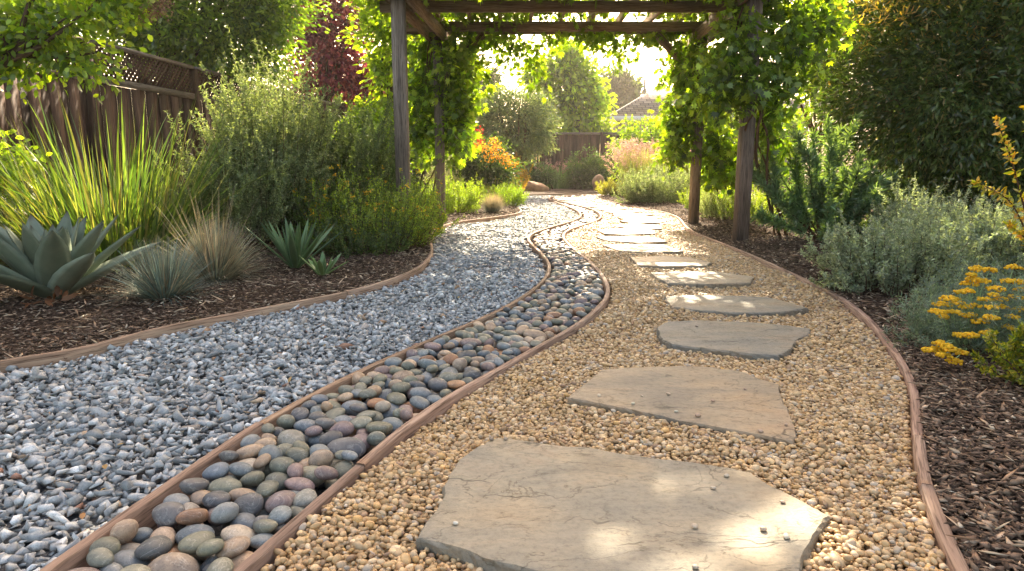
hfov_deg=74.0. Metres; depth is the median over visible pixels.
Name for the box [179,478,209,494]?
river cobble
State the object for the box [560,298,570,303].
river cobble
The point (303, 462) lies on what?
river cobble
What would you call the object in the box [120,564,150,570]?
river cobble
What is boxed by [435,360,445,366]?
river cobble
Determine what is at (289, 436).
river cobble
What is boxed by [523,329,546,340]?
river cobble
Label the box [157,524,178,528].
river cobble
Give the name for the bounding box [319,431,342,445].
river cobble
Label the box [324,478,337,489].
river cobble
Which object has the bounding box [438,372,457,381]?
river cobble
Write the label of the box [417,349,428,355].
river cobble
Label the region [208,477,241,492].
river cobble
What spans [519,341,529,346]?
river cobble
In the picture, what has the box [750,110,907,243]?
spurge
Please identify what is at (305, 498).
river cobble
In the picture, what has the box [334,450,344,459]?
river cobble
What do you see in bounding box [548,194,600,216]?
edging board
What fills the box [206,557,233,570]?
river cobble
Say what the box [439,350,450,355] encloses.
river cobble
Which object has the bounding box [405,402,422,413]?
river cobble
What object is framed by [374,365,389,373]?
river cobble
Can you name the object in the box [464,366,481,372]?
river cobble
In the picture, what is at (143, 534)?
river cobble
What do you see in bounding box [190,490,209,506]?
river cobble
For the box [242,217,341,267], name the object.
agave
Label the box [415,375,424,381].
river cobble
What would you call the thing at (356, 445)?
river cobble
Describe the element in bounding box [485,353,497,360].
river cobble
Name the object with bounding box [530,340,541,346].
river cobble
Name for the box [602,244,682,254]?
flagstone
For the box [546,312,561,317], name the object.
river cobble
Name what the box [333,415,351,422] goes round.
river cobble
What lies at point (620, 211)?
flagstone
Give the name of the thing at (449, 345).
river cobble
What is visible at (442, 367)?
river cobble
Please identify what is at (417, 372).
river cobble
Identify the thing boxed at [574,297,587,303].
river cobble
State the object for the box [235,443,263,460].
river cobble
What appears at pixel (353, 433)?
river cobble
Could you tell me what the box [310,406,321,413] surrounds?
river cobble
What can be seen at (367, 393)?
river cobble
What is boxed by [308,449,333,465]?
river cobble
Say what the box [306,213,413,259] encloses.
flowering groundcover
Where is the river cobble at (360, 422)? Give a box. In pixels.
[350,416,371,428]
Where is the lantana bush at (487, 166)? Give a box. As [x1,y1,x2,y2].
[445,122,527,198]
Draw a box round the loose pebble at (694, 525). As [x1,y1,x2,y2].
[691,523,697,528]
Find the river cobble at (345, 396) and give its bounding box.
[337,392,352,401]
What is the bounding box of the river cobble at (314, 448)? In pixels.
[309,444,329,454]
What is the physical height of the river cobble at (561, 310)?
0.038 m
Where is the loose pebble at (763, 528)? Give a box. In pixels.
[759,526,766,530]
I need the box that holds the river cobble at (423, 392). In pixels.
[410,387,431,398]
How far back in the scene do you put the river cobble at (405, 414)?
2.23 m
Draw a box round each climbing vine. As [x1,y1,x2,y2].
[342,0,716,103]
[388,15,501,206]
[642,18,737,209]
[668,0,858,236]
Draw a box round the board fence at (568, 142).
[410,132,711,185]
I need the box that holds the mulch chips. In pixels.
[0,194,1023,570]
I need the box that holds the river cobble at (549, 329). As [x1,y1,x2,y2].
[542,328,554,332]
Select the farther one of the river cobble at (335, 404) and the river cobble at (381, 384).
the river cobble at (381, 384)
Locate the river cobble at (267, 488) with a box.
[256,480,278,497]
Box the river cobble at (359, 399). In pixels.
[340,397,361,404]
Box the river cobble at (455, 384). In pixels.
[447,380,465,389]
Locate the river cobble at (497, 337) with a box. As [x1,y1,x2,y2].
[493,334,503,340]
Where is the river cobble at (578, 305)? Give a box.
[572,303,584,309]
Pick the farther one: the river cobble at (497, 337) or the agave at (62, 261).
the agave at (62, 261)
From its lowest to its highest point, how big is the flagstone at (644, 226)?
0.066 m
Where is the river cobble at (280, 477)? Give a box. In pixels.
[265,472,289,492]
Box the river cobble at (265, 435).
[261,433,276,440]
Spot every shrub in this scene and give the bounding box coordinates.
[0,129,51,215]
[259,82,426,219]
[319,107,435,212]
[330,95,433,184]
[524,158,560,188]
[605,112,668,182]
[781,0,862,176]
[792,0,1023,219]
[967,105,1023,245]
[971,321,1023,386]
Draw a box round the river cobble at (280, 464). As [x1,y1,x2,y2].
[269,456,294,474]
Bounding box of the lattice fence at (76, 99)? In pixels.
[0,33,350,212]
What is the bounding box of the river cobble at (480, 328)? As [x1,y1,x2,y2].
[472,325,485,332]
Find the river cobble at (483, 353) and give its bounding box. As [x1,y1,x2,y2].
[477,350,490,358]
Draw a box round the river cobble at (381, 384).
[374,381,384,387]
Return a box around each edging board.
[0,291,346,372]
[39,422,263,570]
[233,465,364,570]
[259,276,547,429]
[345,243,432,301]
[356,301,605,472]
[429,210,521,242]
[515,193,598,209]
[527,216,580,277]
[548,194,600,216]
[553,195,601,216]
[562,216,609,305]
[597,195,684,224]
[683,224,841,299]
[837,297,923,442]
[912,434,932,493]
[920,484,969,570]
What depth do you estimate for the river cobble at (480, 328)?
3.44 m
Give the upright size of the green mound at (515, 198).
0.561 m
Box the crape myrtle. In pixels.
[0,0,173,103]
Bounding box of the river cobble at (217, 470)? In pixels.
[202,462,228,479]
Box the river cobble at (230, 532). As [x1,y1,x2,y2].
[220,524,256,541]
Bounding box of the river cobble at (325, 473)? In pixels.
[314,466,338,479]
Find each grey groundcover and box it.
[611,160,701,202]
[644,160,712,193]
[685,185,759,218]
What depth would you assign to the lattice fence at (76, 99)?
8.34 m
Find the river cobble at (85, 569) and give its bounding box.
[68,567,99,570]
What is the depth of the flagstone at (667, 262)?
5.71 m
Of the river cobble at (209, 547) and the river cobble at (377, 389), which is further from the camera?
the river cobble at (377, 389)
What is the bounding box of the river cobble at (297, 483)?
[284,477,314,490]
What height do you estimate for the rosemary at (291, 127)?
2.104 m
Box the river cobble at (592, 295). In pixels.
[589,293,601,302]
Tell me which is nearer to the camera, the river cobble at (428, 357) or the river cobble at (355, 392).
the river cobble at (355, 392)
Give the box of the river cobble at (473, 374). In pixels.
[463,369,481,379]
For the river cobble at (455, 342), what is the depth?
3.16 m
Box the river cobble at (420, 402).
[409,396,429,409]
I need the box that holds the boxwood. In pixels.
[561,143,615,188]
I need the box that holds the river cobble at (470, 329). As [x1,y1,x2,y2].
[464,327,477,333]
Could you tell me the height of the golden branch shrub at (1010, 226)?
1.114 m
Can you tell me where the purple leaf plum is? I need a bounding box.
[275,0,386,110]
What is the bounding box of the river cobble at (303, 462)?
[299,458,308,466]
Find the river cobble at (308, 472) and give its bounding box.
[302,465,325,486]
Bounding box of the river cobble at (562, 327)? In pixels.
[557,325,567,333]
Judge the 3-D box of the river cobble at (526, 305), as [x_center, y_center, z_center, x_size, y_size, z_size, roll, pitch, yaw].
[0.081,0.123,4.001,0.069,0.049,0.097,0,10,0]
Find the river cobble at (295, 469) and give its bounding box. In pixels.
[287,463,303,477]
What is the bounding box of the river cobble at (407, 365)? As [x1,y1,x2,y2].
[401,361,414,370]
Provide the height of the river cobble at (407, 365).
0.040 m
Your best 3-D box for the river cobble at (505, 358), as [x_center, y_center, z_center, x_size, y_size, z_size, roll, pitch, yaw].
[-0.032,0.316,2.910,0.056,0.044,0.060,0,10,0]
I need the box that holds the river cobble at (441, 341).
[433,338,444,346]
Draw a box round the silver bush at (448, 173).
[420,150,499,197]
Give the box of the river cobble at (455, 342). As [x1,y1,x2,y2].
[448,339,458,347]
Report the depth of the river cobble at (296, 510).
1.67 m
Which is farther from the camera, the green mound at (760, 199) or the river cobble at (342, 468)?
the green mound at (760, 199)
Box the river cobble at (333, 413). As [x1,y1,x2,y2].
[325,407,344,418]
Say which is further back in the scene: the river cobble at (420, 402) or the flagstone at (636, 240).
the flagstone at (636, 240)
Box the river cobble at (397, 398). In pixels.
[387,393,406,404]
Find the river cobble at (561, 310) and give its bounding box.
[555,308,567,313]
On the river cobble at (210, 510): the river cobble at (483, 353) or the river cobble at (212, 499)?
the river cobble at (212, 499)
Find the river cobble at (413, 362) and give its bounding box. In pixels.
[400,359,416,368]
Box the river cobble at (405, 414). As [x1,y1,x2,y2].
[399,408,412,420]
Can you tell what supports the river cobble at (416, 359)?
on the river cobbles at (568, 265)
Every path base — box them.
[0,200,558,570]
[275,216,939,570]
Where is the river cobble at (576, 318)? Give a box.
[571,316,580,320]
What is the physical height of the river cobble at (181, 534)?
0.044 m
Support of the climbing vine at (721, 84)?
attached to the pergola
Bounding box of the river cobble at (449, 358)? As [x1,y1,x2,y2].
[443,353,457,364]
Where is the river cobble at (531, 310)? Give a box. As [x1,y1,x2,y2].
[525,308,537,312]
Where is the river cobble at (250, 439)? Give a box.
[240,434,260,447]
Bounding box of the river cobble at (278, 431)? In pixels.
[272,427,283,441]
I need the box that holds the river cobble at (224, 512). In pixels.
[211,502,238,523]
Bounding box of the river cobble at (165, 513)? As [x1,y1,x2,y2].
[152,501,184,526]
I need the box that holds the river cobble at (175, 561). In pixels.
[148,552,199,570]
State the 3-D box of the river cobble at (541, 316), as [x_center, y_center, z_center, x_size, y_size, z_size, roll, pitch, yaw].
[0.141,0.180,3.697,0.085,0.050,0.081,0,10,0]
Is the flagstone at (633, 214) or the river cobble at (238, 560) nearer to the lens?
the river cobble at (238, 560)
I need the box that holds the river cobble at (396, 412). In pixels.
[392,408,402,418]
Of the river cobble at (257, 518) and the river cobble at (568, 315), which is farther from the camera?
the river cobble at (568, 315)
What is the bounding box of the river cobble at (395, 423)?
[382,417,402,433]
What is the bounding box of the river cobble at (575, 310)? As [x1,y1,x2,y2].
[572,307,585,315]
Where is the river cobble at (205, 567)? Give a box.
[202,562,211,570]
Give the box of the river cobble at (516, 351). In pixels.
[508,347,520,355]
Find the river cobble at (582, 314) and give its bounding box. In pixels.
[576,311,586,317]
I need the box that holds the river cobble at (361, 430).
[356,428,369,434]
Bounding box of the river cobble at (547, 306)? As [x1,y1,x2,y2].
[540,303,550,310]
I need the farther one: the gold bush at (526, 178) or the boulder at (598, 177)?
the boulder at (598, 177)
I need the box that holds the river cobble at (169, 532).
[150,526,175,546]
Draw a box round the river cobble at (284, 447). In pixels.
[278,443,291,456]
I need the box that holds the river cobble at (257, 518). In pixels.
[253,515,268,523]
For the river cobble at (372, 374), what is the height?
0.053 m
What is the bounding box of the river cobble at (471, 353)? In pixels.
[457,350,476,357]
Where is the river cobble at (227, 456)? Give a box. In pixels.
[219,450,238,462]
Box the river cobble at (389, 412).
[382,403,399,418]
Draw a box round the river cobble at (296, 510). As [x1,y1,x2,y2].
[290,505,304,518]
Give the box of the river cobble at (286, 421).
[276,414,294,428]
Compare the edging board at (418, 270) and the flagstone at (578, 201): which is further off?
the flagstone at (578, 201)
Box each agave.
[0,211,160,308]
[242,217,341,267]
[298,251,348,274]
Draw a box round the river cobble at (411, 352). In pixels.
[406,349,417,357]
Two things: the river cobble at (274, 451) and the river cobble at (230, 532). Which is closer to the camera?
the river cobble at (230, 532)
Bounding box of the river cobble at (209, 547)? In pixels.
[196,538,224,556]
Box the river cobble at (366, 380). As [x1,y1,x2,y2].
[359,376,371,384]
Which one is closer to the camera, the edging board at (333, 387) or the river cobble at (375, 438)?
the river cobble at (375, 438)
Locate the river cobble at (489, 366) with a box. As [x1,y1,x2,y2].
[481,362,495,370]
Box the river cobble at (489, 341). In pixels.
[483,338,493,345]
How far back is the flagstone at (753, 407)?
2.40 m
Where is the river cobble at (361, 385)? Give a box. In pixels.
[354,382,366,389]
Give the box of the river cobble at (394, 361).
[384,357,401,366]
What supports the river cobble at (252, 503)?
on the river cobble
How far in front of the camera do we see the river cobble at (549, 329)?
3.37 m
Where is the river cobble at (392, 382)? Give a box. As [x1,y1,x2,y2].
[388,379,401,388]
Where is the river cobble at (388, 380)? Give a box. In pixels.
[384,378,390,388]
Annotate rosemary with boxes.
[150,22,341,246]
[154,90,330,249]
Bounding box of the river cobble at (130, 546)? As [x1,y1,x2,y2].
[120,543,139,550]
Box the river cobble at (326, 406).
[321,401,332,412]
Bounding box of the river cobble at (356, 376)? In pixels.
[352,372,364,384]
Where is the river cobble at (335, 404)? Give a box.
[328,400,340,408]
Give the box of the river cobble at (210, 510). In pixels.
[207,507,224,525]
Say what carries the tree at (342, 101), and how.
on the ground
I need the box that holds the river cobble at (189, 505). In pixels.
[176,502,199,523]
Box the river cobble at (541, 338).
[534,336,544,341]
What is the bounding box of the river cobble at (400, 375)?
[392,370,414,380]
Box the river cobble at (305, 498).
[292,488,317,507]
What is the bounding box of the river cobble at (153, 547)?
[134,535,171,559]
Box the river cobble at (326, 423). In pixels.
[315,418,335,429]
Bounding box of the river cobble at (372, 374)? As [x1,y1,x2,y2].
[366,371,381,382]
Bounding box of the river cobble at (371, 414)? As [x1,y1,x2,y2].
[356,410,376,418]
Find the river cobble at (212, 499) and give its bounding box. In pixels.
[202,490,230,507]
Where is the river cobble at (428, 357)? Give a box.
[419,355,434,359]
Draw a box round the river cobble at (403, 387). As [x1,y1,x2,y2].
[391,382,410,393]
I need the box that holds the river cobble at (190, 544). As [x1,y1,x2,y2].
[178,531,214,555]
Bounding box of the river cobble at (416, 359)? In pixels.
[405,356,420,366]
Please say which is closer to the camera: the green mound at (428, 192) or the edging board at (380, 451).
the edging board at (380, 451)
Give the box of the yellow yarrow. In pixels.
[879,250,1023,365]
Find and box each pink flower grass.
[536,159,574,188]
[601,137,690,183]
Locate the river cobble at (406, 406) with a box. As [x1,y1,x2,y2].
[399,404,412,410]
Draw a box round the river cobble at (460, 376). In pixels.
[456,373,462,379]
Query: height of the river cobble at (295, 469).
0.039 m
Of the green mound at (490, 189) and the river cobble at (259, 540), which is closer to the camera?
the river cobble at (259, 540)
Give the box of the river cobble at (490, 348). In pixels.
[482,345,494,351]
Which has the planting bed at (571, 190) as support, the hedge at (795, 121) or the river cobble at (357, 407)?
the hedge at (795, 121)
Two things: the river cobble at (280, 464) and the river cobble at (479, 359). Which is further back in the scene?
the river cobble at (479, 359)
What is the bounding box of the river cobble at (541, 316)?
[531,314,544,321]
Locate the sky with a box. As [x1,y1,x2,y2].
[4,0,852,161]
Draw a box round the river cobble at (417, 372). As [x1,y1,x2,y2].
[409,369,422,374]
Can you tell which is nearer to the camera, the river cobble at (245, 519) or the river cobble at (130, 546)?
the river cobble at (130, 546)
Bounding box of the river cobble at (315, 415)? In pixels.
[308,411,327,419]
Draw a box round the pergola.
[379,0,767,241]
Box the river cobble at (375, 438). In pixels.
[366,431,385,445]
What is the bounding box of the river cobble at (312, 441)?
[307,435,320,447]
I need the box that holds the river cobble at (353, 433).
[346,429,356,436]
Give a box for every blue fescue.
[85,233,242,311]
[145,180,283,286]
[478,193,509,212]
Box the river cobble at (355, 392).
[351,389,361,397]
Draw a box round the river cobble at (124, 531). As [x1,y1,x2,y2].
[110,519,138,543]
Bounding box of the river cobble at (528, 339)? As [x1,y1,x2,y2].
[523,336,533,343]
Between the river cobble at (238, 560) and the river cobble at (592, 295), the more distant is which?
the river cobble at (592, 295)
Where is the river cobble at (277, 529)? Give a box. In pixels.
[270,524,285,534]
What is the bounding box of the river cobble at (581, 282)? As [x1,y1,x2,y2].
[576,280,586,284]
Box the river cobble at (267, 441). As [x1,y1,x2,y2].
[254,437,276,445]
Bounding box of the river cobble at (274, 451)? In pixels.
[258,444,282,463]
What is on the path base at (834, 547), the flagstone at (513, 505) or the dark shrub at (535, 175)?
the flagstone at (513, 505)
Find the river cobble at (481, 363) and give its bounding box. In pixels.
[478,360,493,370]
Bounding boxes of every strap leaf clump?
[0,89,303,276]
[0,162,100,235]
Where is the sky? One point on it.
(646, 66)
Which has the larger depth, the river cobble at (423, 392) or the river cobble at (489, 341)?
the river cobble at (489, 341)
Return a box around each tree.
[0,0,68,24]
[64,0,339,168]
[332,54,412,107]
[336,0,446,147]
[468,80,565,193]
[507,36,619,131]
[599,61,651,126]
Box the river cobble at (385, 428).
[365,421,392,435]
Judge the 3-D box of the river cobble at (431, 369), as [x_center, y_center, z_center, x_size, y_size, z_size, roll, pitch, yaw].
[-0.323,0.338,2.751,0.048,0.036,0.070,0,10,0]
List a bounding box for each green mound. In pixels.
[410,175,457,213]
[418,172,486,213]
[472,172,522,200]
[482,182,529,206]
[595,177,622,195]
[676,181,759,210]
[707,186,778,221]
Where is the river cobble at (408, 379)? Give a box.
[402,375,417,382]
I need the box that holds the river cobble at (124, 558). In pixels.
[113,550,150,567]
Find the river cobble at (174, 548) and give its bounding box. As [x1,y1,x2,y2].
[151,543,179,561]
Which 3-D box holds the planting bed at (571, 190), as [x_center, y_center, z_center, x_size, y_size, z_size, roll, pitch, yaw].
[0.000,-4.894,31.812,28.000,0.058,25.500,0,10,0]
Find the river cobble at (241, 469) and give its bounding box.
[229,462,252,476]
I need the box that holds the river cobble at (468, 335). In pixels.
[463,333,473,338]
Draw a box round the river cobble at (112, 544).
[89,536,120,554]
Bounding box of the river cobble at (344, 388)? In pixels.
[338,385,353,393]
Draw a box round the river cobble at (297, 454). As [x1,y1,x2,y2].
[285,447,309,462]
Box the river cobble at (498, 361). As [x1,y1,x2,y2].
[494,357,503,366]
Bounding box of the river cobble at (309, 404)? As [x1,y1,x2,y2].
[301,400,316,410]
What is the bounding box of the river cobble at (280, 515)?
[268,505,291,526]
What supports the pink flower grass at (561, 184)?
on the planting bed at (571, 190)
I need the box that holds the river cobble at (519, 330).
[515,325,528,336]
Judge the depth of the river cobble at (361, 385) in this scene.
2.54 m
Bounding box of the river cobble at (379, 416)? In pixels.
[372,411,383,421]
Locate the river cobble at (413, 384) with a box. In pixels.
[409,381,425,387]
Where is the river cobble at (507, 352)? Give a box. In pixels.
[502,349,512,354]
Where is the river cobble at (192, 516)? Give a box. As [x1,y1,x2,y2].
[175,508,208,524]
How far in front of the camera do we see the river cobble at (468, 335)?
3.23 m
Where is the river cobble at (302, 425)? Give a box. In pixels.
[293,419,314,432]
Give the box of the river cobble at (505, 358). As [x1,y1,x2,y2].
[498,354,510,362]
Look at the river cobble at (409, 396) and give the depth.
2.50 m
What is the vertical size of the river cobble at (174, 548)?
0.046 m
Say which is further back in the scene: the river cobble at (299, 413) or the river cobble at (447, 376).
the river cobble at (447, 376)
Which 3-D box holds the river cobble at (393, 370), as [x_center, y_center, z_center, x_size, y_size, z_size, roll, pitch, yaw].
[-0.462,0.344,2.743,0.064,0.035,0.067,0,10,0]
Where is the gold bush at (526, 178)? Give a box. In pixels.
[485,152,533,190]
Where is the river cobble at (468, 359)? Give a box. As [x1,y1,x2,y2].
[462,356,471,363]
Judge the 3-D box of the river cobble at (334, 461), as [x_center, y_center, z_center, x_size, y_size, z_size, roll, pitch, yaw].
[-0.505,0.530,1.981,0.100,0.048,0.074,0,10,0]
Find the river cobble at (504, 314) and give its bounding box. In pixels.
[496,312,507,316]
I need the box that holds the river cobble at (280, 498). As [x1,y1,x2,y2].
[264,490,295,512]
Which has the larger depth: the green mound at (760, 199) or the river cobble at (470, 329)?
the green mound at (760, 199)
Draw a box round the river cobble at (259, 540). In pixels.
[250,533,272,548]
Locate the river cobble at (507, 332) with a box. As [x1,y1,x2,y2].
[500,330,519,335]
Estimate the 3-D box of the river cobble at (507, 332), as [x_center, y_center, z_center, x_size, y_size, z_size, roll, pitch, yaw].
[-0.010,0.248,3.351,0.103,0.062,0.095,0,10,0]
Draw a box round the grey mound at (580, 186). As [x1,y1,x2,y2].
[565,173,592,188]
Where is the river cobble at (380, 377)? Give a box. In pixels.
[373,374,386,383]
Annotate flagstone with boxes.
[415,438,829,570]
[558,199,576,200]
[567,201,589,202]
[567,366,796,449]
[574,203,597,205]
[584,205,612,207]
[591,208,625,210]
[597,228,655,235]
[597,236,666,243]
[602,210,639,213]
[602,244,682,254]
[610,223,661,230]
[612,213,652,215]
[618,216,661,219]
[620,219,667,224]
[630,256,711,269]
[649,271,752,288]
[656,320,810,362]
[664,295,808,317]
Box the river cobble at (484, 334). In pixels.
[477,333,492,338]
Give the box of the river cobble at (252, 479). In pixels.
[239,471,264,487]
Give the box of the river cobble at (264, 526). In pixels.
[253,519,277,533]
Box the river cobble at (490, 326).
[485,322,496,331]
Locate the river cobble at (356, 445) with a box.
[327,437,365,458]
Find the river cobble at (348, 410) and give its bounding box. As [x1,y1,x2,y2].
[341,400,367,415]
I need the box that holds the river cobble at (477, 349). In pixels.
[473,346,482,353]
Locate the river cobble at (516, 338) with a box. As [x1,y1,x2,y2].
[509,335,523,341]
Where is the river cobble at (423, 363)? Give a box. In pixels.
[418,359,437,369]
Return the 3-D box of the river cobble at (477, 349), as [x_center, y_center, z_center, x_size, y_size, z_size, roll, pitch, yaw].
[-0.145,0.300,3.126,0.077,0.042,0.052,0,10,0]
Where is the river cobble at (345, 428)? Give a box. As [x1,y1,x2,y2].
[329,421,353,436]
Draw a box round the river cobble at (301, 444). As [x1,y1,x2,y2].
[292,440,309,450]
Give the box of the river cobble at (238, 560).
[231,551,252,569]
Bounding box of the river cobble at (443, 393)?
[439,389,450,397]
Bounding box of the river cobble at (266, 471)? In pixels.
[256,457,271,480]
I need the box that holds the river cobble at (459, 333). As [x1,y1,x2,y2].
[455,330,467,338]
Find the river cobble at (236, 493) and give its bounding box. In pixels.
[229,488,254,501]
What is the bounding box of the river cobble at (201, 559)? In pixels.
[191,555,209,561]
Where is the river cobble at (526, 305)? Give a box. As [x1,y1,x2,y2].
[520,302,531,309]
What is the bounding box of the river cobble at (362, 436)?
[353,433,370,448]
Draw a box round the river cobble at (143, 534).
[131,527,152,542]
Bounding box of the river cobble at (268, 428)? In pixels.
[261,423,274,433]
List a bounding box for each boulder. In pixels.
[523,181,548,191]
[592,174,605,192]
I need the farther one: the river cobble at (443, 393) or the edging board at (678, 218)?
the edging board at (678, 218)
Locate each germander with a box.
[798,200,1000,297]
[852,164,997,232]
[868,183,1023,278]
[950,192,1023,284]
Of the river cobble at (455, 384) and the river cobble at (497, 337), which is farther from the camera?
the river cobble at (497, 337)
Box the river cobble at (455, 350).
[450,347,462,353]
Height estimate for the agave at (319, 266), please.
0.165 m
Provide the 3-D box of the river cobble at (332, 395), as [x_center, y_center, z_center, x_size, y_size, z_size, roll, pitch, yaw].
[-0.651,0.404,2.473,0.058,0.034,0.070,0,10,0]
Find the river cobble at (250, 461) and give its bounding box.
[228,458,264,479]
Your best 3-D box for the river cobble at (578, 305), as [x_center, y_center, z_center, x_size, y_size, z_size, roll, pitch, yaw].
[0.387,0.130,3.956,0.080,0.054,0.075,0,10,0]
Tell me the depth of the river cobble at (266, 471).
1.91 m
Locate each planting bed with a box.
[421,186,789,191]
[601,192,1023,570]
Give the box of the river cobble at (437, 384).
[428,377,447,391]
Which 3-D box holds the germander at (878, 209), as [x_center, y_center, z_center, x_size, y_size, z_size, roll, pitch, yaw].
[3.840,-0.671,6.275,1.139,0.896,1.276,0,10,0]
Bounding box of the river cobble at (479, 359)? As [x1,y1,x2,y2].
[467,356,484,365]
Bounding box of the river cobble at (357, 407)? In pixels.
[349,403,365,412]
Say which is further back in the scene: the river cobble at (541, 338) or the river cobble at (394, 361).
the river cobble at (541, 338)
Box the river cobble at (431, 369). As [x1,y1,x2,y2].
[426,365,437,373]
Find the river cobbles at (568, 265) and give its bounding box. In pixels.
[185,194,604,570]
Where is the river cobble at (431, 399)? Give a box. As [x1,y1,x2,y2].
[426,395,440,404]
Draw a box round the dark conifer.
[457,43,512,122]
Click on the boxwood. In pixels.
(580, 172)
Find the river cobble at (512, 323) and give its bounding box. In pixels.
[505,321,516,326]
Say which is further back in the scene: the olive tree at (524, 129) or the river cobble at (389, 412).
the olive tree at (524, 129)
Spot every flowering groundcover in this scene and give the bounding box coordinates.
[236,165,395,244]
[276,154,463,254]
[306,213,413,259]
[372,185,448,242]
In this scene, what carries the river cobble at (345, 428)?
on the river cobble
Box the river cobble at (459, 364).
[452,358,466,371]
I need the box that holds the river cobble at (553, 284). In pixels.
[546,282,558,287]
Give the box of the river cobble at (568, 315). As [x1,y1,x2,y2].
[562,312,571,318]
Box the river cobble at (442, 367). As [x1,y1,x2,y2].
[438,363,449,371]
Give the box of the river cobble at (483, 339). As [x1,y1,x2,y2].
[477,336,487,343]
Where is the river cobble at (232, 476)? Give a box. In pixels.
[223,475,237,479]
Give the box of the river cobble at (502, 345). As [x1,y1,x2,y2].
[496,342,510,349]
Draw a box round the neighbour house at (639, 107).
[601,79,809,180]
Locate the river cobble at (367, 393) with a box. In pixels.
[358,388,376,398]
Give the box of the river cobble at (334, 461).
[330,458,354,466]
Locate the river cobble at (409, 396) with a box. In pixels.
[406,387,412,400]
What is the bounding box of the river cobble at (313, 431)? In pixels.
[305,425,321,436]
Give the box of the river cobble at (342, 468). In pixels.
[333,461,353,478]
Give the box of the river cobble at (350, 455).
[341,450,357,460]
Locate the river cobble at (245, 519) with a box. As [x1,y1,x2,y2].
[230,512,255,529]
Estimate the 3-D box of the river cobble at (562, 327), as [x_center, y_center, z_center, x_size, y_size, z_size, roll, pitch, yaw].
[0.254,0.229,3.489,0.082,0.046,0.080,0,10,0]
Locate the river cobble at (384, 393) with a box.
[377,389,391,400]
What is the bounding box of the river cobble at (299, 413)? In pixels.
[291,407,308,421]
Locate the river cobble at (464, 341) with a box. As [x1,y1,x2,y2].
[460,338,481,346]
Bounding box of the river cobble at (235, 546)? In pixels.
[215,536,250,558]
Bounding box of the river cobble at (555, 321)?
[550,318,562,324]
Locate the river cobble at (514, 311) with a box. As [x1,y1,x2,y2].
[509,309,520,315]
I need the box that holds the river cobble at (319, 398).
[311,394,327,403]
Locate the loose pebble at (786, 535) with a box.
[783,533,789,538]
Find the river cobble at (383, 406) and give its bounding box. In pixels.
[374,400,390,412]
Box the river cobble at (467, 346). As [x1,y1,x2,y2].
[463,344,472,350]
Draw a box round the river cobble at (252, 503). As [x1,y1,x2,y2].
[234,492,263,515]
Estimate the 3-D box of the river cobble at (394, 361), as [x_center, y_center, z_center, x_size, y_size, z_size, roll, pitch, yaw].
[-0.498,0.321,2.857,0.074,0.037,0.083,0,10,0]
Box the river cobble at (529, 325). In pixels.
[516,322,532,327]
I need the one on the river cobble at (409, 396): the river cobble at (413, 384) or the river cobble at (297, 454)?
the river cobble at (413, 384)
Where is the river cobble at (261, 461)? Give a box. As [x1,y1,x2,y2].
[253,453,270,468]
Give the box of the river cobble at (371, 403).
[367,398,383,408]
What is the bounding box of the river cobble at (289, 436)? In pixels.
[277,429,305,445]
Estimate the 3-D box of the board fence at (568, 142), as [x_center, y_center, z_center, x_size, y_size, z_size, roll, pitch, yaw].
[1.990,-4.315,23.589,11.110,1.950,0.090,0,10,0]
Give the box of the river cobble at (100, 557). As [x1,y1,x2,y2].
[86,547,113,567]
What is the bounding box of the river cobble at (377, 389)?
[367,385,381,398]
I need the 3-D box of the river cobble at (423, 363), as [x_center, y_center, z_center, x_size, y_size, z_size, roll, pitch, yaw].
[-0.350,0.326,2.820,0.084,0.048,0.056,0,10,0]
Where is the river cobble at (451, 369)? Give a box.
[439,367,457,374]
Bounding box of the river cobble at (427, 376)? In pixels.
[421,372,431,384]
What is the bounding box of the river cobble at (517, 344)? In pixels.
[511,342,522,347]
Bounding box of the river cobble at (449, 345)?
[443,342,454,349]
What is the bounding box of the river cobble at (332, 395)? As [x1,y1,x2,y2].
[326,393,339,399]
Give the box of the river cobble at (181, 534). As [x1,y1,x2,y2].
[175,524,214,543]
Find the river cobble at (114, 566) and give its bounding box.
[99,562,122,570]
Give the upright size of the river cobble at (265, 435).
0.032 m
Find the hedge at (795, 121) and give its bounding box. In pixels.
[685,104,807,186]
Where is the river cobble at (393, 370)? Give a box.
[389,366,403,374]
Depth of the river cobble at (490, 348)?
3.05 m
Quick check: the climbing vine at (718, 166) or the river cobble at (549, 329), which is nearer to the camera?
the river cobble at (549, 329)
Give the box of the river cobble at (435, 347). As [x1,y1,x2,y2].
[424,342,441,351]
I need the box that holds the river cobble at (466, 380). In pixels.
[462,377,472,383]
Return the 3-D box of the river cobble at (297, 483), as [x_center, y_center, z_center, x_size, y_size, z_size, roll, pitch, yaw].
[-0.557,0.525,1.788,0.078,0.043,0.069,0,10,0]
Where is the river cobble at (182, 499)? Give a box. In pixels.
[163,493,189,504]
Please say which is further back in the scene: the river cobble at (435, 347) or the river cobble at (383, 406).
the river cobble at (435, 347)

